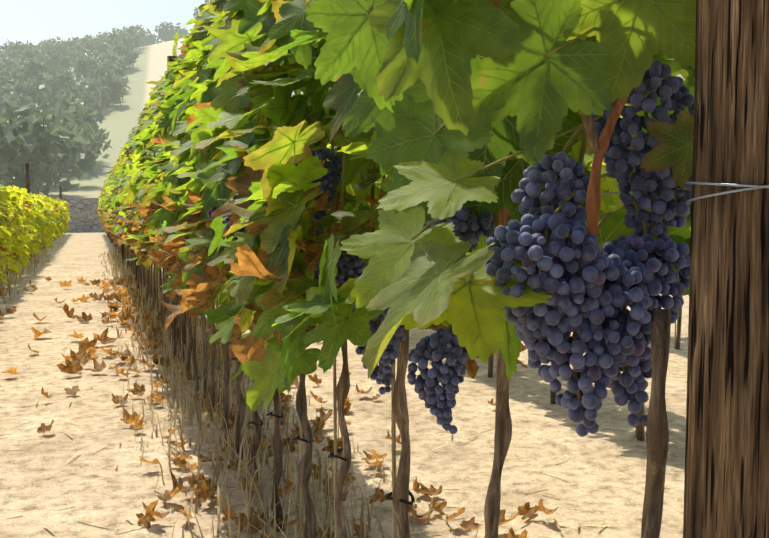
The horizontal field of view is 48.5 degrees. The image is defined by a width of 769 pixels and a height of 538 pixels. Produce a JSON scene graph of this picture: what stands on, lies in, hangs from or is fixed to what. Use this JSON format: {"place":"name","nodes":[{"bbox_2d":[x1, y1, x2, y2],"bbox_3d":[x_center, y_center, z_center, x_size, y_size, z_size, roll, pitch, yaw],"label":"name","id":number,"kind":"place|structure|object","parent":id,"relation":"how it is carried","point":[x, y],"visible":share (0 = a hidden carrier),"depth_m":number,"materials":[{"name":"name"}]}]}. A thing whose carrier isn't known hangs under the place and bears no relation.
{"place":"outdoors","nodes":[
{"label":"outdoors","id":0,"kind":"place"},
{"bbox_2d":[0,0,209,50],"label":"sky","id":1,"kind":"structure","parent":0,"point":[34,21],"materials":[{"name":"white"}]},
{"bbox_2d":[0,38,688,537],"bbox_3d":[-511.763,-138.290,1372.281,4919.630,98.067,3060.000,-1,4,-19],"label":"ground","id":2,"kind":"structure","parent":0,"point":[44,480],"depth_m":4.09,"materials":[{"name":"beige sand"}]},
{"bbox_2d":[0,24,149,195],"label":"tree foliage","id":3,"kind":"object","parent":2,"relation":"on","point":[36,114],"visible":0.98,"depth_m":95.14,"materials":[{"name":"green plant"}]},
{"bbox_2d":[55,198,105,232],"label":"terrace wall","id":4,"kind":"structure","parent":2,"relation":"on","point":[83,216],"depth_m":41.05,"materials":[{"name":"stone"}]},
{"bbox_2d":[7,36,169,194],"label":"tree trunks","id":5,"kind":"object","parent":2,"relation":"on","point":[30,170],"visible":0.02,"depth_m":54.98,"materials":[{"name":"brown plant"}]},
{"bbox_2d":[0,0,210,51],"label":"distant trees","id":6,"kind":"object","parent":2,"relation":"on","point":[166,32],"visible":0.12,"depth_m":250.42,"materials":[{"name":"green plant"}]},
{"bbox_2d":[105,56,185,357],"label":"posts","id":7,"kind":"object","parent":2,"relation":"on","point":[176,326],"visible":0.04,"depth_m":6.23,"materials":[{"name":"brown wood"}]},
{"bbox_2d":[203,412,271,534],"bbox_3d":[-0.496,0.706,2.898,0.312,0.410,0.083,2,4,25],"label":"dry weed stalk","id":8,"kind":"object","parent":2,"relation":"on","point":[206,417],"visible":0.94,"depth_m":2.91,"materials":[{"name":"beige plant"}]},
{"bbox_2d":[0,273,557,537],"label":"fallen leaves","id":9,"kind":"object","parent":2,"relation":"on","point":[87,349],"visible":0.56,"depth_m":4.35,"materials":[{"name":"orange plant"}]},
{"bbox_2d":[0,246,629,537],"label":"dry grass litter","id":10,"kind":"object","parent":2,"relation":"on","point":[180,382],"visible":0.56,"depth_m":3.85,"materials":[{"name":"beige plant"}]},
{"bbox_2d":[1,163,682,440],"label":"tree trunks","id":11,"kind":"object","parent":2,"relation":"on","point":[639,434],"depth_m":6.76,"materials":[{"name":"brown plant"}]},
{"bbox_2d":[0,31,690,295],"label":"vine leaves","id":12,"kind":"object","parent":2,"relation":"on","point":[42,223],"visible":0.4,"depth_m":13.15,"materials":[{"name":"yellow plant"}]},
{"bbox_2d":[107,140,670,537],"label":"grapevine trunks","id":13,"kind":"object","parent":2,"relation":"on","point":[657,435],"visible":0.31,"depth_m":1.74,"materials":[{"name":"brown wood"}]},
{"bbox_2d":[200,7,692,387],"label":"vine shoots","id":14,"kind":"object","parent":13,"relation":"attached to","point":[598,147],"visible":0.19,"depth_m":0.91,"materials":[{"name":"brown plant"}]},
{"bbox_2d":[97,0,695,411],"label":"vine leaves","id":15,"kind":"object","parent":14,"relation":"attached to","point":[227,117],"visible":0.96,"depth_m":1.14,"materials":[{"name":"green plant"}]},
{"bbox_2d":[106,60,693,436],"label":"grape bunches","id":16,"kind":"object","parent":14,"relation":"hanging from","point":[566,273],"visible":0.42,"depth_m":0.96,"materials":[{"name":"purple food"}]},
{"bbox_2d":[683,0,768,537],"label":"vineyard post","id":17,"kind":"object","parent":2,"relation":"on","point":[726,487],"visible":1,"depth_m":0.75,"materials":[{"name":"brown wood"}]},
{"bbox_2d":[287,51,768,204],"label":"trellis wires","id":18,"kind":"object","parent":17,"relation":"attached to","point":[751,187],"visible":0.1,"depth_m":0.75,"materials":[{"name":"silver metal"}]}
]}

